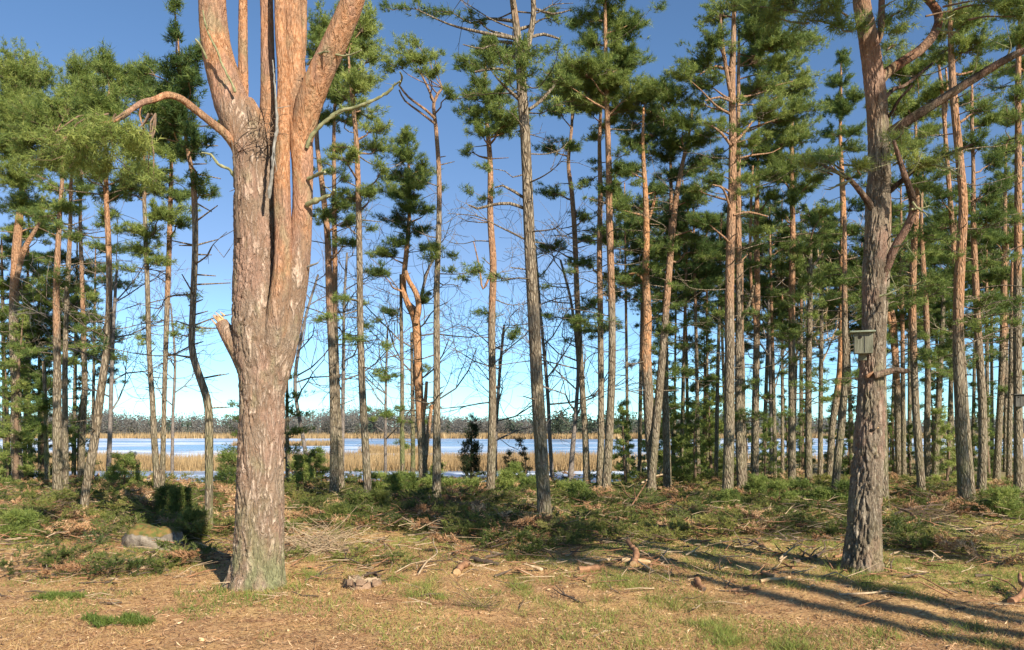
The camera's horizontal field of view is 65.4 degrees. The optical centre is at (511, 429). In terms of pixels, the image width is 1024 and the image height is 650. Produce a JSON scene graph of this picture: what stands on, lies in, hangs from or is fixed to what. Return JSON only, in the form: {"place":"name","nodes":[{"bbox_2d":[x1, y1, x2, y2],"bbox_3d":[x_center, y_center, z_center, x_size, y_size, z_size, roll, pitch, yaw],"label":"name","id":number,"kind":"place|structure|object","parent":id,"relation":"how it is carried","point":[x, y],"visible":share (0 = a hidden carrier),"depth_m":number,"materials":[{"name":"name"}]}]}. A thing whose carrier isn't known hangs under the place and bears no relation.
{"place":"outdoors","nodes":[
{"label":"outdoors","id":0,"kind":"place"},
{"bbox_2d":[0,427,1023,649],"bbox_3d":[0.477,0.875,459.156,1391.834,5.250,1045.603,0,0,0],"label":"ground","id":1,"kind":"structure","parent":0,"point":[920,605],"depth_m":7.30,"materials":[{"name":"brown soil"}]},
{"bbox_2d":[0,295,40,485],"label":"young pine","id":2,"kind":"object","parent":1,"relation":"on","point":[23,324],"visible":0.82,"depth_m":22.44,"materials":[{"name":"green plant"}]},
{"bbox_2d":[0,340,43,481],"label":"spruce tree","id":3,"kind":"object","parent":1,"relation":"on","point":[7,439],"visible":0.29,"depth_m":24.17,"materials":[{"name":"green plant"}]},
{"bbox_2d":[0,234,48,471],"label":"pine tree","id":4,"kind":"object","parent":1,"relation":"on","point":[3,297],"visible":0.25,"depth_m":25.08,"materials":[{"name":"green plant"}]},
{"bbox_2d":[0,505,56,541],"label":"bush","id":5,"kind":"object","parent":1,"relation":"on","point":[16,517],"visible":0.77,"depth_m":11.81,"materials":[{"name":"green plant"}]},
{"bbox_2d":[3,253,79,473],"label":"pine tree","id":6,"kind":"object","parent":1,"relation":"on","point":[36,356],"visible":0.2,"depth_m":25.16,"materials":[{"name":"green plant"}]},
{"bbox_2d":[0,217,83,463],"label":"pine tree","id":7,"kind":"object","parent":1,"relation":"on","point":[26,267],"visible":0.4,"depth_m":24.95,"materials":[{"name":"green plant"}]},
{"bbox_2d":[0,34,85,483],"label":"pine tree","id":8,"kind":"object","parent":1,"relation":"on","point":[21,76],"visible":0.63,"depth_m":22.56,"materials":[{"name":"green plant"}]},
{"bbox_2d":[24,229,114,477],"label":"pine tree","id":9,"kind":"object","parent":1,"relation":"on","point":[73,298],"visible":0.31,"depth_m":25.36,"materials":[{"name":"green plant"}]},
{"bbox_2d":[0,80,145,499],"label":"pine tree","id":10,"kind":"object","parent":1,"relation":"on","point":[57,112],"visible":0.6,"depth_m":17.86,"materials":[{"name":"green plant"}]},
{"bbox_2d":[13,345,132,487],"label":"pine tree","id":11,"kind":"object","parent":1,"relation":"on","point":[44,404],"visible":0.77,"depth_m":21.46,"materials":[{"name":"green plant"}]},
{"bbox_2d":[6,47,142,489],"bbox_3d":[-10.997,-4.074,20.475,3.168,11.550,2.784,0,0,20],"label":"pine tree","id":12,"kind":"object","parent":1,"relation":"on","point":[77,67],"visible":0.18,"depth_m":20.07,"materials":[{"name":"green plant"}]},
{"bbox_2d":[37,151,134,475],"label":"pine tree","id":13,"kind":"object","parent":1,"relation":"on","point":[89,295],"visible":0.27,"depth_m":23.89,"materials":[{"name":"green plant"}]},
{"bbox_2d":[38,242,140,474],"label":"pine tree","id":14,"kind":"object","parent":1,"relation":"on","point":[88,288],"visible":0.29,"depth_m":25.26,"materials":[{"name":"green plant"}]},
{"bbox_2d":[14,38,183,510],"bbox_3d":[-7.642,-2.652,14.111,2.709,8.710,3.253,0,0,-5],"label":"pine tree","id":15,"kind":"object","parent":1,"relation":"on","point":[106,102],"visible":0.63,"depth_m":14.28,"materials":[{"name":"green plant"}]},
{"bbox_2d":[0,194,220,486],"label":"bare tree","id":16,"kind":"object","parent":1,"relation":"on","point":[111,407],"visible":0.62,"depth_m":21.64,"materials":[{"name":"brown plant"}]},
{"bbox_2d":[78,610,158,627],"bbox_3d":[-3.215,1.538,6.518,0.596,0.152,0.486,0,0,-31],"label":"ground plant","id":17,"kind":"object","parent":1,"relation":"on","point":[125,619],"visible":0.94,"depth_m":6.45,"materials":[{"name":"green plant"}]},
{"bbox_2d":[96,450,150,488],"bbox_3d":[-9.924,1.157,20.369,1.310,1.329,1.192,0,0,-29],"label":"bush","id":18,"kind":"object","parent":1,"relation":"on","point":[124,473],"visible":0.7,"depth_m":20.28,"materials":[{"name":"green plant"}]},
{"bbox_2d":[121,523,183,550],"bbox_3d":[-5.039,1.571,11.142,0.843,0.538,0.658,0,0,-21],"label":"boulder","id":19,"kind":"object","parent":1,"relation":"on","point":[141,534],"visible":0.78,"depth_m":10.97,"materials":[{"name":"grey stone"}]},
{"bbox_2d":[74,0,232,528],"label":"pine tree","id":20,"kind":"object","parent":1,"relation":"on","point":[184,78],"visible":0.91,"depth_m":12.42,"materials":[{"name":"green plant"}]},
{"bbox_2d":[97,80,227,484],"bbox_3d":[-8.015,-3.478,18.930,3.034,10.407,2.788,0,0,0],"label":"pine tree","id":21,"kind":"object","parent":1,"relation":"on","point":[176,194],"visible":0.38,"depth_m":19.02,"materials":[{"name":"green plant"}]},
{"bbox_2d":[111,125,215,495],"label":"pine tree","id":22,"kind":"object","parent":1,"relation":"on","point":[156,215],"visible":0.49,"depth_m":18.57,"materials":[{"name":"green plant"}]},
{"bbox_2d":[102,273,224,480],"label":"bare tree","id":23,"kind":"object","parent":1,"relation":"on","point":[172,420],"visible":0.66,"depth_m":26.13,"materials":[{"name":"brown plant"}]},
{"bbox_2d":[160,482,199,524],"bbox_3d":[-5.718,1.368,13.757,0.883,0.984,0.653,0,0,0],"label":"bush","id":24,"kind":"object","parent":1,"relation":"on","point":[183,494],"visible":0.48,"depth_m":13.68,"materials":[{"name":"green plant"}]},
{"bbox_2d":[6,0,402,591],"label":"pine tree","id":25,"kind":"object","parent":1,"relation":"on","point":[260,333],"visible":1,"depth_m":8.04,"materials":[{"name":"brown plant"}]},
{"bbox_2d":[216,371,317,479],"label":"spruce tree","id":26,"kind":"object","parent":1,"relation":"on","point":[288,448],"visible":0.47,"depth_m":22.52,"materials":[{"name":"green plant"}]},
{"bbox_2d":[224,216,410,470],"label":"bare tree","id":27,"kind":"object","parent":1,"relation":"on","point":[296,361],"visible":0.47,"depth_m":23.62,"materials":[{"name":"brown plant"}]},
{"bbox_2d":[284,502,379,556],"bbox_3d":[-2.456,1.298,10.184,1.516,0.795,0.869,0,0,0],"label":"brush pile","id":28,"kind":"object","parent":1,"relation":"on","point":[317,545],"visible":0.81,"depth_m":10.18,"materials":[{"name":"brown wood"}]},
{"bbox_2d":[308,6,389,496],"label":"pine tree","id":29,"kind":"object","parent":1,"relation":"on","point":[364,43],"visible":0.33,"depth_m":19.11,"materials":[{"name":"green plant"}]},
{"bbox_2d":[305,0,398,494],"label":"pine tree","id":30,"kind":"object","parent":1,"relation":"on","point":[314,35],"visible":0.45,"depth_m":18.60,"materials":[{"name":"green plant"}]},
{"bbox_2d":[309,0,411,503],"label":"pine tree","id":31,"kind":"object","parent":1,"relation":"on","point":[356,84],"visible":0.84,"depth_m":15.88,"materials":[{"name":"green plant"}]},
{"bbox_2d":[301,202,430,460],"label":"bare tree","id":32,"kind":"object","parent":1,"relation":"on","point":[342,365],"visible":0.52,"depth_m":23.65,"materials":[{"name":"brown plant"}]},
{"bbox_2d":[316,286,485,473],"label":"bare tree","id":33,"kind":"object","parent":1,"relation":"on","point":[385,424],"visible":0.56,"depth_m":25.22,"materials":[{"name":"brown plant"}]},
{"bbox_2d":[367,274,440,473],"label":"pine tree","id":34,"kind":"object","parent":1,"relation":"on","point":[401,408],"visible":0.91,"depth_m":22.09,"materials":[{"name":"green plant"}]},
{"bbox_2d":[361,125,448,479],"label":"pine tree","id":35,"kind":"object","parent":1,"relation":"on","point":[411,201],"visible":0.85,"depth_m":21.83,"materials":[{"name":"green plant"}]},
{"bbox_2d":[368,332,442,473],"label":"pine tree","id":36,"kind":"object","parent":1,"relation":"on","point":[412,443],"visible":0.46,"depth_m":25.47,"materials":[{"name":"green plant"}]},
{"bbox_2d":[375,30,478,500],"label":"pine tree","id":37,"kind":"object","parent":1,"relation":"on","point":[413,56],"visible":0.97,"depth_m":16.93,"materials":[{"name":"green plant"}]},
{"bbox_2d":[322,184,541,404],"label":"bare tree","id":38,"kind":"object","parent":1,"relation":"on","point":[425,276],"visible":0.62,"depth_m":25.16,"materials":[{"name":"brown plant"}]},
{"bbox_2d":[456,412,484,478],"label":"juniper","id":39,"kind":"object","parent":1,"relation":"on","point":[471,461],"visible":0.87,"depth_m":25.54,"materials":[{"name":"green plant"}]},
{"bbox_2d":[378,0,598,520],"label":"pine tree","id":40,"kind":"object","parent":1,"relation":"on","point":[520,51],"visible":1,"depth_m":13.38,"materials":[{"name":"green plant"}]},
{"bbox_2d":[442,30,537,494],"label":"pine tree","id":41,"kind":"object","parent":1,"relation":"on","point":[503,124],"visible":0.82,"depth_m":18.82,"materials":[{"name":"green plant"}]},
{"bbox_2d":[387,266,629,479],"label":"bare tree","id":42,"kind":"object","parent":1,"relation":"on","point":[498,393],"visible":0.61,"depth_m":25.44,"materials":[{"name":"brown plant"}]},
{"bbox_2d":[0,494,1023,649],"bbox_3d":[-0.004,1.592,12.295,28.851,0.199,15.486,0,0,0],"label":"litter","id":43,"kind":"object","parent":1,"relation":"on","point":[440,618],"visible":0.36,"depth_m":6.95,"materials":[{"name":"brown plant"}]},
{"bbox_2d":[0,476,1023,611],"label":"brown twig litter","id":44,"kind":"object","parent":1,"relation":"on","point":[671,539],"visible":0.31,"depth_m":10.46,"materials":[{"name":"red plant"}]},
{"bbox_2d":[0,404,1023,435],"bbox_3d":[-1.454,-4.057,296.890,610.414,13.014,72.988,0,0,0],"label":"woods","id":45,"kind":"object","parent":1,"relation":"on","point":[457,424],"visible":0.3,"depth_m":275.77,"materials":[{"name":"green plant"}]},
{"bbox_2d":[0,467,1023,578],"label":"cut boughs","id":46,"kind":"object","parent":1,"relation":"on","point":[310,499],"visible":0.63,"depth_m":13.15,"materials":[{"name":"green plant"}]},
{"bbox_2d":[441,179,657,479],"bbox_3d":[1.062,-2.399,22.502,5.200,8.278,7.720,0,0,35],"label":"bare tree","id":47,"kind":"object","parent":1,"relation":"on","point":[572,446],"visible":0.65,"depth_m":22.54,"materials":[{"name":"brown plant"}]},
{"bbox_2d":[517,60,631,484],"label":"pine tree","id":48,"kind":"object","parent":1,"relation":"on","point":[569,147],"visible":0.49,"depth_m":22.31,"materials":[{"name":"green plant"}]},
{"bbox_2d":[539,91,633,488],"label":"pine tree","id":49,"kind":"object","parent":1,"relation":"on","point":[592,304],"visible":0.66,"depth_m":20.26,"materials":[{"name":"green plant"}]},
{"bbox_2d":[498,195,683,479],"bbox_3d":[1.727,-2.830,24.164,5.338,9.100,5.894,0,0,-35],"label":"bare tree","id":50,"kind":"object","parent":1,"relation":"on","point":[548,403],"visible":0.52,"depth_m":24.12,"materials":[{"name":"brown plant"}]},
{"bbox_2d":[512,0,673,498],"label":"pine tree","id":51,"kind":"object","parent":1,"relation":"on","point":[597,74],"visible":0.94,"depth_m":19.05,"materials":[{"name":"green plant"}]},
{"bbox_2d":[577,177,666,474],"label":"pine tree","id":52,"kind":"object","parent":1,"relation":"on","point":[634,246],"visible":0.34,"depth_m":25.07,"materials":[{"name":"green plant"}]},
{"bbox_2d":[611,398,646,485],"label":"young pine","id":53,"kind":"object","parent":1,"relation":"on","point":[623,451],"visible":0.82,"depth_m":22.89,"materials":[{"name":"green plant"}]},
{"bbox_2d":[602,160,681,475],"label":"pine tree","id":54,"kind":"object","parent":1,"relation":"on","point":[639,457],"visible":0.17,"depth_m":27.43,"materials":[{"name":"green plant"}]},
{"bbox_2d":[594,86,713,490],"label":"pine tree","id":55,"kind":"object","parent":1,"relation":"on","point":[647,348],"visible":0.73,"depth_m":19.20,"materials":[{"name":"green plant"}]},
{"bbox_2d":[624,226,694,455],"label":"pine tree","id":56,"kind":"object","parent":1,"relation":"on","point":[655,304],"visible":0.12,"depth_m":30.93,"materials":[{"name":"green plant"}]},
{"bbox_2d":[595,75,734,494],"bbox_3d":[3.853,-3.257,19.425,3.748,9.987,2.937,0,0,26],"label":"pine tree","id":57,"kind":"object","parent":1,"relation":"on","point":[686,142],"visible":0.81,"depth_m":19.17,"materials":[{"name":"green plant"}]},
{"bbox_2d":[637,302,692,481],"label":"young pine","id":58,"kind":"object","parent":1,"relation":"on","point":[676,471],"visible":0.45,"depth_m":24.51,"materials":[{"name":"green plant"}]},
{"bbox_2d":[626,68,722,489],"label":"pine tree","id":59,"kind":"object","parent":1,"relation":"on","point":[672,172],"visible":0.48,"depth_m":19.91,"materials":[{"name":"green plant"}]},
{"bbox_2d":[649,186,725,477],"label":"pine tree","id":60,"kind":"object","parent":1,"relation":"on","point":[711,268],"visible":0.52,"depth_m":24.09,"materials":[{"name":"green plant"}]},
{"bbox_2d":[630,200,744,478],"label":"pine tree","id":61,"kind":"object","parent":1,"relation":"on","point":[687,314],"visible":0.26,"depth_m":24.75,"materials":[{"name":"green plant"}]},
{"bbox_2d":[675,399,716,484],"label":"young pine","id":62,"kind":"object","parent":1,"relation":"on","point":[693,456],"visible":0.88,"depth_m":23.58,"materials":[{"name":"green plant"}]},
{"bbox_2d":[653,211,747,468],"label":"pine tree","id":63,"kind":"object","parent":1,"relation":"on","point":[705,300],"visible":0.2,"depth_m":26.77,"materials":[{"name":"green plant"}]},
{"bbox_2d":[671,316,735,477],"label":"young pine","id":64,"kind":"object","parent":1,"relation":"on","point":[689,403],"visible":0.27,"depth_m":26.68,"materials":[{"name":"green plant"}]},
{"bbox_2d":[692,382,723,478],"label":"young pine","id":65,"kind":"object","parent":1,"relation":"on","point":[708,429],"visible":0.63,"depth_m":25.94,"materials":[{"name":"green plant"}]},
{"bbox_2d":[663,0,786,491],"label":"pine tree","id":66,"kind":"object","parent":1,"relation":"on","point":[689,69],"visible":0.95,"depth_m":18.10,"materials":[{"name":"green plant"}]},
{"bbox_2d":[682,202,770,476],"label":"pine tree","id":67,"kind":"object","parent":1,"relation":"on","point":[717,395],"visible":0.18,"depth_m":25.32,"materials":[{"name":"green plant"}]},
{"bbox_2d":[699,236,805,482],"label":"pine tree","id":68,"kind":"object","parent":1,"relation":"on","point":[743,410],"visible":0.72,"depth_m":19.74,"materials":[{"name":"green plant"}]},
{"bbox_2d":[699,122,814,475],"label":"pine tree","id":69,"kind":"object","parent":1,"relation":"on","point":[770,193],"visible":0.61,"depth_m":22.60,"materials":[{"name":"green plant"}]},
{"bbox_2d":[686,0,835,487],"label":"pine tree","id":70,"kind":"object","parent":1,"relation":"on","point":[753,58],"visible":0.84,"depth_m":19.49,"materials":[{"name":"green plant"}]},
{"bbox_2d":[680,197,858,474],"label":"pine tree","id":71,"kind":"object","parent":1,"relation":"on","point":[769,369],"visible":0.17,"depth_m":27.17,"materials":[{"name":"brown plant"}]},
{"bbox_2d":[734,201,816,476],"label":"pine tree","id":72,"kind":"object","parent":1,"relation":"on","point":[780,264],"visible":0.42,"depth_m":25.89,"materials":[{"name":"green plant"}]},
{"bbox_2d":[742,196,829,474],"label":"pine tree","id":73,"kind":"object","parent":1,"relation":"on","point":[775,204],"visible":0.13,"depth_m":28.16,"materials":[{"name":"green plant"}]},
{"bbox_2d":[744,113,852,480],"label":"pine tree","id":74,"kind":"object","parent":1,"relation":"on","point":[796,195],"visible":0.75,"depth_m":22.07,"materials":[{"name":"green plant"}]},
{"bbox_2d":[760,203,850,472],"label":"pine tree","id":75,"kind":"object","parent":1,"relation":"on","point":[802,365],"visible":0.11,"depth_m":28.00,"materials":[{"name":"green plant"}]},
{"bbox_2d":[758,198,861,480],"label":"pine tree","id":76,"kind":"object","parent":1,"relation":"on","point":[815,222],"visible":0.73,"depth_m":22.45,"materials":[{"name":"green plant"}]},
{"bbox_2d":[768,208,863,478],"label":"pine tree","id":77,"kind":"object","parent":1,"relation":"on","point":[836,234],"visible":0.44,"depth_m":24.55,"materials":[{"name":"green plant"}]},
{"bbox_2d":[795,46,867,475],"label":"pine tree","id":78,"kind":"object","parent":1,"relation":"on","point":[844,106],"visible":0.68,"depth_m":25.66,"materials":[{"name":"green plant"}]},
{"bbox_2d":[805,194,864,474],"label":"pine tree","id":79,"kind":"object","parent":1,"relation":"on","point":[858,205],"visible":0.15,"depth_m":28.11,"materials":[{"name":"green plant"}]},
{"bbox_2d":[781,216,909,489],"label":"pine tree","id":80,"kind":"object","parent":1,"relation":"on","point":[847,300],"visible":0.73,"depth_m":18.67,"materials":[{"name":"green plant"}]},
{"bbox_2d":[711,0,1023,574],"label":"pine tree","id":81,"kind":"object","parent":1,"relation":"on","point":[863,545],"visible":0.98,"depth_m":8.86,"materials":[{"name":"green plant"}]},
{"bbox_2d":[786,88,951,509],"bbox_3d":[7.534,-2.500,16.160,2.714,8.355,2.924,0,0,-36],"label":"pine tree","id":82,"kind":"object","parent":1,"relation":"on","point":[900,110],"visible":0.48,"depth_m":15.76,"materials":[{"name":"green plant"}]},
{"bbox_2d":[832,197,906,364],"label":"pine tree","id":83,"kind":"object","parent":1,"relation":"on","point":[857,248],"visible":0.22,"depth_m":27.43,"materials":[{"name":"green plant"}]},
{"bbox_2d":[852,199,938,476],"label":"pine tree","id":84,"kind":"object","parent":1,"relation":"on","point":[894,329],"visible":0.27,"depth_m":26.93,"materials":[{"name":"green plant"}]},
{"bbox_2d":[856,194,951,471],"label":"pine tree","id":85,"kind":"object","parent":1,"relation":"on","point":[909,402],"visible":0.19,"depth_m":29.55,"materials":[{"name":"green plant"}]},
{"bbox_2d":[859,169,950,478],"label":"pine tree","id":86,"kind":"object","parent":1,"relation":"on","point":[903,310],"visible":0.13,"depth_m":26.25,"materials":[{"name":"green plant"}]},
{"bbox_2d":[838,45,976,493],"bbox_3d":[9.169,-3.576,18.510,2.384,10.560,3.044,0,0,-39],"label":"pine tree","id":87,"kind":"object","parent":1,"relation":"on","point":[924,97],"visible":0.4,"depth_m":18.34,"materials":[{"name":"green plant"}]},
{"bbox_2d":[889,176,974,485],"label":"pine tree","id":88,"kind":"object","parent":1,"relation":"on","point":[929,257],"visible":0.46,"depth_m":22.11,"materials":[{"name":"green plant"}]},
{"bbox_2d":[906,289,975,474],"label":"pine tree","id":89,"kind":"object","parent":1,"relation":"on","point":[939,385],"visible":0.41,"depth_m":25.92,"materials":[{"name":"green plant"}]},
{"bbox_2d":[925,406,956,486],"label":"young pine","id":90,"kind":"object","parent":1,"relation":"on","point":[942,431],"visible":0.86,"depth_m":21.77,"materials":[{"name":"green plant"}]},
{"bbox_2d":[906,194,997,474],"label":"pine tree","id":91,"kind":"object","parent":1,"relation":"on","point":[950,386],"visible":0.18,"depth_m":27.64,"materials":[{"name":"green plant"}]},
{"bbox_2d":[883,0,1023,501],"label":"pine tree","id":92,"kind":"object","parent":1,"relation":"on","point":[973,40],"visible":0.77,"depth_m":15.88,"materials":[{"name":"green plant"}]},
{"bbox_2d":[891,51,1023,500],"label":"pine tree","id":93,"kind":"object","parent":1,"relation":"on","point":[941,87],"visible":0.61,"depth_m":17.12,"materials":[{"name":"green plant"}]},
{"bbox_2d":[917,85,1023,497],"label":"pine tree","id":94,"kind":"object","parent":1,"relation":"on","point":[995,162],"visible":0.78,"depth_m":18.08,"materials":[{"name":"green plant"}]},
{"bbox_2d":[945,195,1023,458],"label":"pine tree","id":95,"kind":"object","parent":1,"relation":"on","point":[972,335],"visible":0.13,"depth_m":29.13,"materials":[{"name":"green plant"}]},
{"bbox_2d":[966,0,1023,496],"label":"pine tree","id":96,"kind":"object","parent":1,"relation":"on","point":[1015,96],"visible":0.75,"depth_m":18.62,"materials":[{"name":"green plant"}]},
{"bbox_2d":[966,102,1023,479],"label":"pine tree","id":97,"kind":"object","parent":1,"relation":"on","point":[1002,237],"visible":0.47,"depth_m":25.74,"materials":[{"name":"green plant"}]},
{"bbox_2d":[980,484,1023,520],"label":"bush","id":98,"kind":"object","parent":1,"relation":"on","point":[1010,492],"visible":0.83,"depth_m":14.04,"materials":[{"name":"green plant"}]},
{"bbox_2d":[981,261,1023,479],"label":"pine tree","id":99,"kind":"object","parent":1,"relation":"on","point":[1007,272],"visible":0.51,"depth_m":24.50,"materials":[{"name":"green plant"}]},
{"bbox_2d":[0,476,1023,649],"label":"grass","id":100,"kind":"structure","parent":0,"point":[728,635],"depth_m":7.76,"materials":[{"name":"green plant"}]},
{"bbox_2d":[0,438,1023,482],"bbox_3d":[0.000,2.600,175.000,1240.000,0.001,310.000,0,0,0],"label":"lake","id":101,"kind":"structure","parent":0,"point":[192,446],"depth_m":124.63,"materials":[{"name":"blue liquid"}]},
{"bbox_2d":[0,431,1023,470],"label":"reeds","id":102,"kind":"object","parent":101,"relation":"on","point":[353,459],"visible":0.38,"depth_m":56.66,"materials":[{"name":"plant"}]},
{"bbox_2d":[0,0,1023,426],"label":"sky","id":103,"kind":"structure","parent":0,"point":[133,27],"materials":[{"name":"blue"}]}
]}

